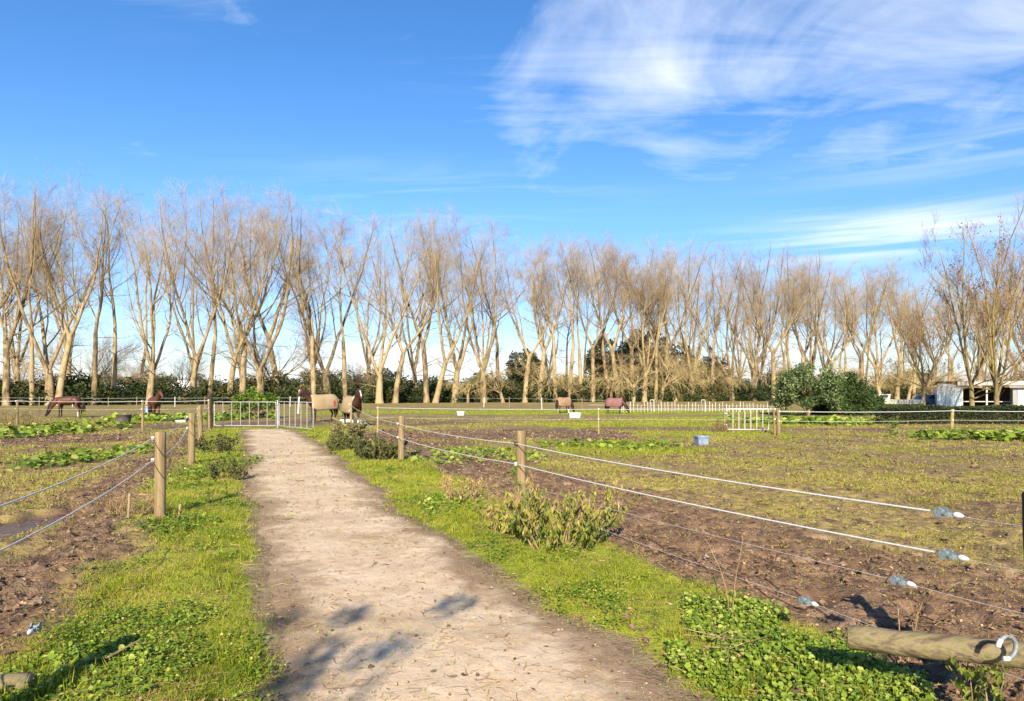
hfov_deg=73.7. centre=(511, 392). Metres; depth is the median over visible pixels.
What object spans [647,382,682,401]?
evergreen shrub
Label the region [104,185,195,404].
poplar tree
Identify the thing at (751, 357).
poplar tree
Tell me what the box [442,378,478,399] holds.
evergreen shrub
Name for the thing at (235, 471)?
dark weed
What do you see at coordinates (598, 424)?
cross fence
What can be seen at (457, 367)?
poplar tree
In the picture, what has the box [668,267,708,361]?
poplar tree
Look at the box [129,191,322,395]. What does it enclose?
poplar tree
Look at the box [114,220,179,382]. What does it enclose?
poplar tree
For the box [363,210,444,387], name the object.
poplar tree
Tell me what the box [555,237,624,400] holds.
poplar tree
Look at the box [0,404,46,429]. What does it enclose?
dry bush
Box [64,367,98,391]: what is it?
evergreen shrub
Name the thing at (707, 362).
pine tree
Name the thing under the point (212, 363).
poplar tree
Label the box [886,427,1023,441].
broadleaf weeds
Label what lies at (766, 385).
evergreen shrub
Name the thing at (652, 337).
poplar tree
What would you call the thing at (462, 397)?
evergreen shrub
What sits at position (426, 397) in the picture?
poplar tree
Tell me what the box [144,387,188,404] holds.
evergreen shrub
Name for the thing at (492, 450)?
broadleaf weeds
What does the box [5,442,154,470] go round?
broadleaf weeds
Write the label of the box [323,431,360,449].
olive bush
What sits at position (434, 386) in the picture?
evergreen shrub
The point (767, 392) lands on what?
evergreen shrub
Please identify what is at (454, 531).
grass
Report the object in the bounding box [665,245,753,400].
poplar tree
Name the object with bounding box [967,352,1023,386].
bare willow
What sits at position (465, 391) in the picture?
bare willow
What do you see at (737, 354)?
poplar tree
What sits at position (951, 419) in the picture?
cross fence
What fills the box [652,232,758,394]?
poplar tree
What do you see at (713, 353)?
poplar tree
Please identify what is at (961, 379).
bare willow
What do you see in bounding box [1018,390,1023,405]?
door
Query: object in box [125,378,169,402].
evergreen shrub
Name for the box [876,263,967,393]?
poplar tree
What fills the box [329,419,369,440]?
olive bush
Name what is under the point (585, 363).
poplar tree
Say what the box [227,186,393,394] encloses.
poplar tree
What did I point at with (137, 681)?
verge creeper
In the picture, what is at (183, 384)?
house
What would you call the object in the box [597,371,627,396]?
evergreen shrub
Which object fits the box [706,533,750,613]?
dry weed
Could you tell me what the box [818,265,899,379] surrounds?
poplar tree
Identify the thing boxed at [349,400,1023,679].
rope fence
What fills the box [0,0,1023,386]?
sky
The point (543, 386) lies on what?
bare willow
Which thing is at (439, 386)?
poplar tree
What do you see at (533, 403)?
cross fence
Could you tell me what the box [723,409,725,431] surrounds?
gate post
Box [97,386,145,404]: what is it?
evergreen shrub
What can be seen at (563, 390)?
evergreen shrub
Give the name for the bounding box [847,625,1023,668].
stay log
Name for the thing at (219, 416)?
broadleaf weeds
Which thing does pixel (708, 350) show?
poplar tree
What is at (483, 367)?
poplar tree
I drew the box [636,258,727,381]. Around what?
poplar tree
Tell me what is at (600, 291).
poplar tree
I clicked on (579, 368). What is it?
poplar tree
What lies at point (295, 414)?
metal gate
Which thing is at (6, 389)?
poplar tree
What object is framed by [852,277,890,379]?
poplar tree
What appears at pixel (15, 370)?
poplar tree
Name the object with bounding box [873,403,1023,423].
clipped hedge
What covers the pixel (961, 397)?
pole shed
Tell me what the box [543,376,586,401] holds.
evergreen shrub
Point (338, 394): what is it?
evergreen shrub
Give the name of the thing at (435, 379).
round tree
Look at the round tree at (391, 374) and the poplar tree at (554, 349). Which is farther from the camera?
the round tree at (391, 374)
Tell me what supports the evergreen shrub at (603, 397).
on the ground at (628, 645)
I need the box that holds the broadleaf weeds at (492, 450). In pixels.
[392,446,555,465]
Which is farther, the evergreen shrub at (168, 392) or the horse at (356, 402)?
the evergreen shrub at (168, 392)
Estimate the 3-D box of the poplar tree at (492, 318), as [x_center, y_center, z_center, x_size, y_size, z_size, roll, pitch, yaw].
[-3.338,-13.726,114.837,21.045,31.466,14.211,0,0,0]
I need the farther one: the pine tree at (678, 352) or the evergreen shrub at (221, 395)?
the pine tree at (678, 352)
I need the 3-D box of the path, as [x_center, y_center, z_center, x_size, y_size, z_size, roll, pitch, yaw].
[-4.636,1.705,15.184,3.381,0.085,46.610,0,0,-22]
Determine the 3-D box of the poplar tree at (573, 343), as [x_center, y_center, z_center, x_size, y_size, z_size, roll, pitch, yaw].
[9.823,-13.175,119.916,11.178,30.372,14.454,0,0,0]
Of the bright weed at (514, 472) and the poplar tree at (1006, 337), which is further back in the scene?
the poplar tree at (1006, 337)
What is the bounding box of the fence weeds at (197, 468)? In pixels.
[142,452,267,487]
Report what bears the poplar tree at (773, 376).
on the ground at (628, 645)
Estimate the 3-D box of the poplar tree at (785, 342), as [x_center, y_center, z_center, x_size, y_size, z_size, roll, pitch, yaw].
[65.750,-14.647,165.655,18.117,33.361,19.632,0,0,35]
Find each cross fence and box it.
[8,396,293,406]
[15,399,209,430]
[377,407,775,434]
[452,397,621,411]
[777,409,1023,434]
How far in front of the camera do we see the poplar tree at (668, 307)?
166.54 m
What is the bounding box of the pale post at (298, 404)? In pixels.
[297,390,299,413]
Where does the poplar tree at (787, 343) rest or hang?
on the ground at (628, 645)
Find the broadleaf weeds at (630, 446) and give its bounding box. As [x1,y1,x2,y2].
[536,437,694,450]
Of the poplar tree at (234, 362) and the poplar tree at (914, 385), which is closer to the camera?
the poplar tree at (234, 362)
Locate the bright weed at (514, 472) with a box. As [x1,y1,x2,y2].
[510,462,547,540]
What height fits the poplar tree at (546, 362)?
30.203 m
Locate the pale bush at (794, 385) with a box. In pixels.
[767,362,848,414]
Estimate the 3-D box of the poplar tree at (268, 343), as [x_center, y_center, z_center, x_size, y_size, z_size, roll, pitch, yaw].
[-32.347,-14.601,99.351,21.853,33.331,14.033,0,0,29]
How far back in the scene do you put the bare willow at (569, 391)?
114.04 m
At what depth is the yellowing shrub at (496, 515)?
8.00 m
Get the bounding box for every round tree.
[98,372,123,386]
[117,369,170,384]
[180,373,215,384]
[223,375,256,388]
[248,374,297,386]
[299,368,331,385]
[316,369,365,389]
[362,367,406,390]
[420,375,448,389]
[900,366,941,388]
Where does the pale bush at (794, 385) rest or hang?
on the ground at (628, 645)
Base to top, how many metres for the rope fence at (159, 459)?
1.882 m
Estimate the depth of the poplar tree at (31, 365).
86.43 m
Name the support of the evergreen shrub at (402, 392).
on the ground at (628, 645)
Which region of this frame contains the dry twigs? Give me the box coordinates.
[676,622,766,666]
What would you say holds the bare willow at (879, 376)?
on the ground at (628, 645)
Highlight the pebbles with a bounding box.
[248,456,662,700]
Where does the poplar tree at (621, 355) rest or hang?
on the ground at (628, 645)
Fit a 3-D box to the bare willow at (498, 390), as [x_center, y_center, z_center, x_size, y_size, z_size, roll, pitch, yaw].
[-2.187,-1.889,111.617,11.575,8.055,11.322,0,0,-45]
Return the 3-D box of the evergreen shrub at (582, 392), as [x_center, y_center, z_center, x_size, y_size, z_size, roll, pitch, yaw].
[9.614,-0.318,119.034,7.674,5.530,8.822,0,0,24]
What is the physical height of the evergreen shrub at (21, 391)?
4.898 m
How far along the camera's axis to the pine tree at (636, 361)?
147.74 m
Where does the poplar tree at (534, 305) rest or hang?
on the ground at (628, 645)
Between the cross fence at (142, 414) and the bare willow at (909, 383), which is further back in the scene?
the bare willow at (909, 383)
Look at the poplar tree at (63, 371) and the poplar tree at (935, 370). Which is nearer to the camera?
the poplar tree at (63, 371)
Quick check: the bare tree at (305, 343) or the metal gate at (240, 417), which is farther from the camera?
the bare tree at (305, 343)
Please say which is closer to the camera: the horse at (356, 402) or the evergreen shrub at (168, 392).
the horse at (356, 402)
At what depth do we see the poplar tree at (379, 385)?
104.27 m
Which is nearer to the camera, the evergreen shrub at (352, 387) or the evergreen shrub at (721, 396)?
the evergreen shrub at (352, 387)
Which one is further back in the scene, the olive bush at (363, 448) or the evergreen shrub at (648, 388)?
the evergreen shrub at (648, 388)
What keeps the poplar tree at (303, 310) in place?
on the ground at (628, 645)
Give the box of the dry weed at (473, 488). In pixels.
[440,470,492,502]
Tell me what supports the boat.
on the ground at (628, 645)
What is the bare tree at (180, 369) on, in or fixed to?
on the ground at (628, 645)
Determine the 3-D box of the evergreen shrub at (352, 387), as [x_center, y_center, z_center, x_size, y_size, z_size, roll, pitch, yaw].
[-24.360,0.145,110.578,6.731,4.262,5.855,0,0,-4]
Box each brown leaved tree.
[869,291,991,404]
[908,209,1023,405]
[924,189,1023,407]
[974,241,1023,373]
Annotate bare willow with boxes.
[435,371,491,402]
[469,357,516,402]
[508,346,587,401]
[550,372,597,400]
[579,362,648,398]
[600,352,668,401]
[637,338,710,401]
[647,343,734,399]
[669,352,750,393]
[702,355,766,400]
[743,344,798,400]
[757,355,796,385]
[793,362,863,379]
[831,355,891,392]
[842,349,909,398]
[881,352,944,399]
[902,360,989,393]
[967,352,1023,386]
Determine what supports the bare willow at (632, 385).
on the ground at (628, 645)
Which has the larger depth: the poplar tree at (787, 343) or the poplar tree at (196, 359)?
the poplar tree at (787, 343)
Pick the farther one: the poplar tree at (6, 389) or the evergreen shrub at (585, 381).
the evergreen shrub at (585, 381)
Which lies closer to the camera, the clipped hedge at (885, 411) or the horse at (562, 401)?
the clipped hedge at (885, 411)
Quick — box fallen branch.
[62,639,139,665]
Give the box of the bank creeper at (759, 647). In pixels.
[663,589,936,700]
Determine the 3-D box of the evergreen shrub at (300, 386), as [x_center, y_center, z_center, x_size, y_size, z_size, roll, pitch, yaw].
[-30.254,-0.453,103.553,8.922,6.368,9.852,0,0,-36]
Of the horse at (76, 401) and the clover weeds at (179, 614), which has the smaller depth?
the clover weeds at (179, 614)
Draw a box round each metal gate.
[213,402,275,425]
[278,401,313,429]
[725,408,768,429]
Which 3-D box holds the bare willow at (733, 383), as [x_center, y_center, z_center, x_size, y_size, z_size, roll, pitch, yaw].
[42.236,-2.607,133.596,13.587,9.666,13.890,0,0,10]
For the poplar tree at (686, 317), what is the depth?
126.46 m
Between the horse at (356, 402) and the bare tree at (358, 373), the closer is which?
the horse at (356, 402)
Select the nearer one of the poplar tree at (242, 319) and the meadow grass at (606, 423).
the meadow grass at (606, 423)
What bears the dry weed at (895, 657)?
on the ground at (628, 645)
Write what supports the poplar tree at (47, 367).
on the ground at (628, 645)
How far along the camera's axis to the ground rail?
31.55 m
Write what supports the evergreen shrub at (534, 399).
on the ground at (628, 645)
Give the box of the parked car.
[910,394,934,405]
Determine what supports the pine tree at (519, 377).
on the ground at (628, 645)
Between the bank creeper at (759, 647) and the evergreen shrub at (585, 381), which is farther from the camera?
the evergreen shrub at (585, 381)
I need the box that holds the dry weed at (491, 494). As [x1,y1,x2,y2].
[463,477,526,521]
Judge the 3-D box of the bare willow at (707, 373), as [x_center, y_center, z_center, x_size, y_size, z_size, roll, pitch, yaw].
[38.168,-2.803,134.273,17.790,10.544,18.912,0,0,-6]
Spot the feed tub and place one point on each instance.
(120, 418)
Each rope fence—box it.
[0,393,212,634]
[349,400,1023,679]
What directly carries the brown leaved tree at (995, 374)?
on the ground at (628, 645)
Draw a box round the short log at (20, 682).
[0,672,34,693]
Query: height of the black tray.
0.140 m
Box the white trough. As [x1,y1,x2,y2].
[568,412,580,417]
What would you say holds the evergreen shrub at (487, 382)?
on the ground at (628, 645)
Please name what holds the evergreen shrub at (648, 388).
on the ground at (628, 645)
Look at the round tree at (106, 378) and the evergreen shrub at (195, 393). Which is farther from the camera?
the round tree at (106, 378)
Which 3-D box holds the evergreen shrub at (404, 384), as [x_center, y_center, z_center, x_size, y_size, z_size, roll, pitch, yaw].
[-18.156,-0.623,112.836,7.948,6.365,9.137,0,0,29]
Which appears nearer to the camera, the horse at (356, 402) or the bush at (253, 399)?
the horse at (356, 402)
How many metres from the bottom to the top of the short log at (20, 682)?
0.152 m
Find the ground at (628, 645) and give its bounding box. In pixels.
[0,399,1023,700]
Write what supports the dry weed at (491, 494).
on the ground at (628, 645)
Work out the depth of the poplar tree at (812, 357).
135.83 m
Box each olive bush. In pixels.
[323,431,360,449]
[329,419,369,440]
[351,432,407,459]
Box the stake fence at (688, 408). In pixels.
[621,401,782,411]
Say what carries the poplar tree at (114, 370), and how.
on the ground at (628, 645)
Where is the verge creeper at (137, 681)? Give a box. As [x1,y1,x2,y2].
[0,637,196,700]
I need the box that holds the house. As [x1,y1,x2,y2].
[173,380,198,391]
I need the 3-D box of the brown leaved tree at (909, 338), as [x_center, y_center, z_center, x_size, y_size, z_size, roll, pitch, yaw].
[39.517,-3.826,66.250,10.039,11.672,9.218,0,0,-2]
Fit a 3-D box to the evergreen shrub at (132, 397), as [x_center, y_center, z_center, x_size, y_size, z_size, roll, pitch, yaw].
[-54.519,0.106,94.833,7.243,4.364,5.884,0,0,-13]
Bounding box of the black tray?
[162,419,188,421]
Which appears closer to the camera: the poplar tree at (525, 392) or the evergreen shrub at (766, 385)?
the poplar tree at (525, 392)
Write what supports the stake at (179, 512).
on the ground at (628, 645)
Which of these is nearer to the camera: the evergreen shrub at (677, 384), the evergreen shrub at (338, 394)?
the evergreen shrub at (338, 394)
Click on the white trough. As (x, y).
(574, 415)
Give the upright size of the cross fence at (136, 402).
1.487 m
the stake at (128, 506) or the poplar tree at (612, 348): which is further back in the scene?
the poplar tree at (612, 348)
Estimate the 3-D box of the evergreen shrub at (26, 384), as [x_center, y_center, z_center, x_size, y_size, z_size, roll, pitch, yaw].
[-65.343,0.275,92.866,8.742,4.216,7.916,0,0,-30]
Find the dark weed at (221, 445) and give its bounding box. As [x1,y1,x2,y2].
[195,433,240,452]
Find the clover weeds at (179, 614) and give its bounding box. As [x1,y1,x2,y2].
[16,435,862,700]
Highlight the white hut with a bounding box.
[1009,385,1023,405]
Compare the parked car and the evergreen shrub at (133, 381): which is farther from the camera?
the evergreen shrub at (133, 381)
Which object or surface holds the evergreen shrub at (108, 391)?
on the ground at (628, 645)
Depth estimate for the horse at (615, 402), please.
54.74 m
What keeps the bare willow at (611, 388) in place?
on the ground at (628, 645)
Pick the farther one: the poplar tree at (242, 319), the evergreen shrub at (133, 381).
the poplar tree at (242, 319)
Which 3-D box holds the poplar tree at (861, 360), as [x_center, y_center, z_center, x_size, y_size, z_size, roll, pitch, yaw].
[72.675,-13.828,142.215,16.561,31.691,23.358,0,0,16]
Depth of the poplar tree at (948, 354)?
153.93 m
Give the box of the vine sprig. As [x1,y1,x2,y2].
[945,654,1019,700]
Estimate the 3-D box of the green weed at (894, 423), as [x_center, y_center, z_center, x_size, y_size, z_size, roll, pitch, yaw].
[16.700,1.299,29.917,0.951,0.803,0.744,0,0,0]
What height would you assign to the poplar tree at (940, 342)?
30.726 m
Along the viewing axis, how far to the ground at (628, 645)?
7.97 m
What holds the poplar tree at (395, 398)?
on the ground at (628, 645)
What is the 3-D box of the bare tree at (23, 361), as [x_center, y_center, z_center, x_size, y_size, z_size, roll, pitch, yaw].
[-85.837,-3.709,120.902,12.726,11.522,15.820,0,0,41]
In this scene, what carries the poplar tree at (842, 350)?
on the ground at (628, 645)
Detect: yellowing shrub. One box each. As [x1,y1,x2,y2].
[483,500,530,534]
[498,469,628,552]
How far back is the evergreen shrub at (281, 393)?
100.08 m
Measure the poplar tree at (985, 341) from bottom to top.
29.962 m
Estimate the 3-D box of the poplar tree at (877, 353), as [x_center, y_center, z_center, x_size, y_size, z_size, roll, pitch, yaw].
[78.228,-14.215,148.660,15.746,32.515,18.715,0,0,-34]
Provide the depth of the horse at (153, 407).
42.01 m
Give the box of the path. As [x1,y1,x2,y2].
[242,429,667,700]
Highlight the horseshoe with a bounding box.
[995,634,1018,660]
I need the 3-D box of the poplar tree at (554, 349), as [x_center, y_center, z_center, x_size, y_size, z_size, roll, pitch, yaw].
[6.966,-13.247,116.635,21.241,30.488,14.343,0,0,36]
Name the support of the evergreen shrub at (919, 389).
on the ground at (628, 645)
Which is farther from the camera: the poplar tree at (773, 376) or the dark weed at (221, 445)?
the poplar tree at (773, 376)
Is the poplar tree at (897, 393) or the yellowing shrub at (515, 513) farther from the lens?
the poplar tree at (897, 393)
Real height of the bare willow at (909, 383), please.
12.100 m
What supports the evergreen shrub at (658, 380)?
on the ground at (628, 645)
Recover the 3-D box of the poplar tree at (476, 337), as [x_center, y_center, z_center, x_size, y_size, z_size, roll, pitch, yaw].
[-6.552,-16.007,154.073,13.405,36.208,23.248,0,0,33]
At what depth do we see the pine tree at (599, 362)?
153.26 m
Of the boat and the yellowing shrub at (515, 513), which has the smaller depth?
the yellowing shrub at (515, 513)
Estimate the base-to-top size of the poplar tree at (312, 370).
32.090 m
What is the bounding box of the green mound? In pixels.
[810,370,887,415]
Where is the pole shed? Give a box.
[933,380,1023,408]
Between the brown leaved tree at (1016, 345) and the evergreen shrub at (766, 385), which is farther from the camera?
the evergreen shrub at (766, 385)
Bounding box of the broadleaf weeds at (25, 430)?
[0,418,138,439]
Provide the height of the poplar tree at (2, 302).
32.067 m
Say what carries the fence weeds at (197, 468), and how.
on the ground at (628, 645)
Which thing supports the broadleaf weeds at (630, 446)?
on the ground at (628, 645)
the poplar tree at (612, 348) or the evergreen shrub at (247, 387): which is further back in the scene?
the poplar tree at (612, 348)
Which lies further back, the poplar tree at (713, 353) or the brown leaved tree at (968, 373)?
the poplar tree at (713, 353)
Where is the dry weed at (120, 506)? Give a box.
[100,489,167,515]
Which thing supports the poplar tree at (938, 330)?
on the ground at (628, 645)
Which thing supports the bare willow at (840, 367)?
on the ground at (628, 645)
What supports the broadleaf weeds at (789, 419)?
on the ground at (628, 645)
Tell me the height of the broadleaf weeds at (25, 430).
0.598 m
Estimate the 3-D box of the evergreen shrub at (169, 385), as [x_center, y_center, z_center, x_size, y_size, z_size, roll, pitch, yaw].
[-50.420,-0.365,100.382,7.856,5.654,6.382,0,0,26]
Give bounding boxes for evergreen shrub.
[0,374,70,405]
[0,378,27,405]
[0,380,42,404]
[37,375,100,404]
[63,368,123,404]
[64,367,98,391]
[76,383,120,404]
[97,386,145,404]
[107,378,140,404]
[117,377,148,395]
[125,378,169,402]
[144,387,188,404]
[145,373,186,391]
[163,386,203,404]
[164,385,214,404]
[178,374,239,404]
[234,378,273,394]
[252,369,297,403]
[283,381,308,403]
[285,368,342,403]
[320,385,350,401]
[335,383,367,396]
[348,381,372,393]
[349,382,399,402]
[356,380,406,402]
[384,370,422,402]
[399,380,422,402]
[403,388,434,402]
[416,374,450,402]
[429,388,449,402]
[441,378,493,402]
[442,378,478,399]
[467,372,511,401]
[478,374,522,402]
[513,375,555,402]
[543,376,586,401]
[546,380,576,401]
[548,378,589,401]
[575,373,614,401]
[575,375,600,401]
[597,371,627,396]
[613,379,643,401]
[636,372,661,400]
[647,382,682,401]
[648,372,669,390]
[665,380,699,401]
[676,381,708,400]
[696,379,731,400]
[718,383,749,400]
[734,381,768,400]
[746,385,771,400]
[757,375,778,400]
[866,379,885,393]
[871,381,894,398]
[882,375,908,399]
[908,387,929,394]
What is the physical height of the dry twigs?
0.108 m
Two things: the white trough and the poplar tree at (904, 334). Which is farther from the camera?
the poplar tree at (904, 334)
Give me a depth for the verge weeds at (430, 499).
9.92 m
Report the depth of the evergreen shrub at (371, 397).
106.43 m
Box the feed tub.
[116,414,131,423]
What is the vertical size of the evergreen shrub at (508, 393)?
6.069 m
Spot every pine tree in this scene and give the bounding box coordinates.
[505,348,540,388]
[586,337,618,384]
[609,329,671,387]
[659,341,705,386]
[698,356,727,390]
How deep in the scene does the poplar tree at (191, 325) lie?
132.36 m
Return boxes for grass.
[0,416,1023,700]
[0,425,938,700]
[1,408,979,486]
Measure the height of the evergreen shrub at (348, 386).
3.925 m
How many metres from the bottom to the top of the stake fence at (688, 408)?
1.164 m
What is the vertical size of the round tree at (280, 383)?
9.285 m
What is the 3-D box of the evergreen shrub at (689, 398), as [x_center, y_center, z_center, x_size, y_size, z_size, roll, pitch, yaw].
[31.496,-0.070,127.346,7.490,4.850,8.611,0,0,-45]
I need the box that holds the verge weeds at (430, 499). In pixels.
[417,486,492,524]
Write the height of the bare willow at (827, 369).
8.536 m
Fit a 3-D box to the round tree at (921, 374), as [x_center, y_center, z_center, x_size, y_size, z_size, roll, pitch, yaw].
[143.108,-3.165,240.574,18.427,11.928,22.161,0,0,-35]
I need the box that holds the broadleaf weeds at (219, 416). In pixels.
[79,410,280,420]
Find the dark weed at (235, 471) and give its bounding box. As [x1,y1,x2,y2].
[206,457,251,480]
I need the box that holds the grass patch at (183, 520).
[112,510,221,535]
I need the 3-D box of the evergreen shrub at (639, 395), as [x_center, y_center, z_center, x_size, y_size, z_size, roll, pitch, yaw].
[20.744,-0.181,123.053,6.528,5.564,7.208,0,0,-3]
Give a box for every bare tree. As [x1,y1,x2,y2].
[0,344,59,383]
[16,306,162,382]
[86,345,159,386]
[131,347,208,391]
[196,305,340,392]
[326,356,393,388]
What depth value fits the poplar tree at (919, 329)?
182.30 m
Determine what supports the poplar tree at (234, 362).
on the ground at (628, 645)
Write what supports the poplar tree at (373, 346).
on the ground at (628, 645)
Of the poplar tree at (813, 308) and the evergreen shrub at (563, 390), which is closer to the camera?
the evergreen shrub at (563, 390)
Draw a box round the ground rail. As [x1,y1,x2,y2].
[332,417,346,426]
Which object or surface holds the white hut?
on the ground at (628, 645)
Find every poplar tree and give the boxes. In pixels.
[0,156,66,405]
[0,160,127,405]
[0,172,41,308]
[0,176,115,404]
[0,176,147,405]
[0,203,80,383]
[9,197,105,380]
[60,183,147,404]
[62,185,163,404]
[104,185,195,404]
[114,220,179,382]
[115,177,262,391]
[117,188,259,384]
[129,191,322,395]
[155,172,304,403]
[173,195,244,392]
[185,185,358,400]
[216,214,276,376]
[222,186,361,403]
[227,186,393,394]
[240,191,392,393]
[279,208,363,385]
[291,194,371,400]
[299,208,456,402]
[315,206,456,402]
[336,224,417,386]
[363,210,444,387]
[379,204,507,402]
[393,202,517,402]
[407,201,522,402]
[439,209,550,402]
[446,218,549,401]
[452,240,524,380]
[465,231,583,401]
[468,231,562,402]
[496,228,617,400]
[522,261,580,380]
[531,260,591,381]
[541,232,602,388]
[545,235,601,398]
[553,228,641,401]
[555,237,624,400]
[569,227,691,397]
[579,248,609,382]
[582,242,628,367]
[583,229,684,392]
[601,244,644,375]
[604,237,710,401]
[608,238,700,401]
[609,236,705,401]
[616,269,640,369]
[627,232,689,401]
[628,245,677,373]
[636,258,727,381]
[646,272,678,340]
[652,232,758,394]
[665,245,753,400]
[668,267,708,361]
[671,274,758,378]
[691,243,759,400]
[693,239,805,400]
[713,265,764,383]
[721,265,783,386]
[722,245,837,398]
[730,275,783,380]
[734,249,834,367]
[752,272,811,369]
[763,246,812,369]
[765,247,842,378]
[768,256,876,372]
[795,253,834,364]
[800,256,869,372]
[812,260,872,391]
[812,291,870,372]
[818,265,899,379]
[823,254,899,387]
[823,254,928,390]
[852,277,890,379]
[863,285,904,375]
[865,253,962,398]
[868,257,949,399]
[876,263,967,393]
[895,284,941,382]
[895,295,924,379]
[914,286,959,380]
[921,281,979,379]
[928,275,978,380]
[949,271,1007,387]
[963,283,1001,386]
[966,271,1023,380]
[971,294,1001,387]
[1002,270,1023,380]
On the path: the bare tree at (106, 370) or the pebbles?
the pebbles
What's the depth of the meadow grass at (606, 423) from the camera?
37.44 m
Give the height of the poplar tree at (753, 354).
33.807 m
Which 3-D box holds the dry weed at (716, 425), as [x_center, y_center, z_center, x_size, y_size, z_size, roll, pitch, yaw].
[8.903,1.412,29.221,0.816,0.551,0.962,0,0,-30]
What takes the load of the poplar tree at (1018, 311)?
on the ground at (628, 645)
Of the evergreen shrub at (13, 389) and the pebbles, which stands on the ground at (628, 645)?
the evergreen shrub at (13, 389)
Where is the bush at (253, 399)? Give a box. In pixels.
[227,386,280,417]
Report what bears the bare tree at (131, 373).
on the ground at (628, 645)
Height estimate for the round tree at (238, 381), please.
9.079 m
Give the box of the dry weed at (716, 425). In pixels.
[711,420,730,431]
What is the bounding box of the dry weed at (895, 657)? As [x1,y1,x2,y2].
[892,599,922,670]
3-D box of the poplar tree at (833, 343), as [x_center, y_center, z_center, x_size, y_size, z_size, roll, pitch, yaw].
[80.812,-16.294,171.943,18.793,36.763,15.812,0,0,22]
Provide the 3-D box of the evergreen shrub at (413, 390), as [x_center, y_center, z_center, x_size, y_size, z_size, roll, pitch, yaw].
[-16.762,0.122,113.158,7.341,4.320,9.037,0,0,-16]
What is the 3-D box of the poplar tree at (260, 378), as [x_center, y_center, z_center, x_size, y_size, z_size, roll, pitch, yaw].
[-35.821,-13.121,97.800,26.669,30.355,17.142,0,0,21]
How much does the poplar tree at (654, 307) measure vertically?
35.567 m
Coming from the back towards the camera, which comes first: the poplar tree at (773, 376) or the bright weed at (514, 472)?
the poplar tree at (773, 376)
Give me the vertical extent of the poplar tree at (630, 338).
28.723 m
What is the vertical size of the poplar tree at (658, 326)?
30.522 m
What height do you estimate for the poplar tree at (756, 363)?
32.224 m
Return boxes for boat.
[877,394,922,406]
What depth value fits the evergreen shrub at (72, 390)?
90.87 m
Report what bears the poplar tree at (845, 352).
on the ground at (628, 645)
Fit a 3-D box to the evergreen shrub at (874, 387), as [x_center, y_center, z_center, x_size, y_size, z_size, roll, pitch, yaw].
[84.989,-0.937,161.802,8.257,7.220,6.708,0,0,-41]
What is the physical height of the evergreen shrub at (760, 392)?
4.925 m
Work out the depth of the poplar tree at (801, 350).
137.81 m
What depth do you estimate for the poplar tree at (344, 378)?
102.21 m
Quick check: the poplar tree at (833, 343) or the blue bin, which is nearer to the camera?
the blue bin
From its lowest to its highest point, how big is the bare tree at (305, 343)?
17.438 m
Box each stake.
[127,493,130,518]
[178,504,181,518]
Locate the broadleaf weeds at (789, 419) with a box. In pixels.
[717,414,888,425]
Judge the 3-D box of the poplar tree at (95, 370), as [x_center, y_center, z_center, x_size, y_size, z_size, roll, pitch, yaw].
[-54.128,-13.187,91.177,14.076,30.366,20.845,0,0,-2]
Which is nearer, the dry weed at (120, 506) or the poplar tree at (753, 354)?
the dry weed at (120, 506)
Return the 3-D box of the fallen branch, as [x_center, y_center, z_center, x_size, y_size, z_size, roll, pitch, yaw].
[-2.517,1.612,4.186,0.420,0.093,0.101,0,0,-30]
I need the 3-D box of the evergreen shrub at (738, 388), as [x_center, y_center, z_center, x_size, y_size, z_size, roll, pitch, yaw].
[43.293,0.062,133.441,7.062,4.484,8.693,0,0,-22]
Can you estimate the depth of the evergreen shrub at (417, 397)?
109.35 m
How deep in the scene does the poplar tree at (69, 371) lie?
118.82 m
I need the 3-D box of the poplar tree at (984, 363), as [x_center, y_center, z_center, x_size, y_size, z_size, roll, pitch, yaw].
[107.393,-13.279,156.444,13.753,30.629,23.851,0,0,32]
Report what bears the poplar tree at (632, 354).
on the ground at (628, 645)
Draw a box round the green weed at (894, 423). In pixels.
[882,413,901,430]
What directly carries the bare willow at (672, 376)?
on the ground at (628, 645)
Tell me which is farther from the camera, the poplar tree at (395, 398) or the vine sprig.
the poplar tree at (395, 398)
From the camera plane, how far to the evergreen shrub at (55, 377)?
91.98 m
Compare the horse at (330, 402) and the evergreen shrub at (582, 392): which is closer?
the horse at (330, 402)
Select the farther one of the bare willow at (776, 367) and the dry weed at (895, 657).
the bare willow at (776, 367)
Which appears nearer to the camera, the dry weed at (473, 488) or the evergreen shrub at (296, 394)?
the dry weed at (473, 488)
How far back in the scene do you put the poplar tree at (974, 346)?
197.75 m
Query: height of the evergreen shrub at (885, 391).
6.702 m
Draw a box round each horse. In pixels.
[45,396,85,417]
[147,389,162,419]
[297,387,339,422]
[341,388,362,423]
[555,397,574,412]
[605,398,629,413]
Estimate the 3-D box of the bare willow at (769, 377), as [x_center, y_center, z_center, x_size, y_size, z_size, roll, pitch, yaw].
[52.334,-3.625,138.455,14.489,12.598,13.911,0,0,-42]
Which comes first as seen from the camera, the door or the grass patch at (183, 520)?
the grass patch at (183, 520)
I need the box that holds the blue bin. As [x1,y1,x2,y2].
[693,435,709,444]

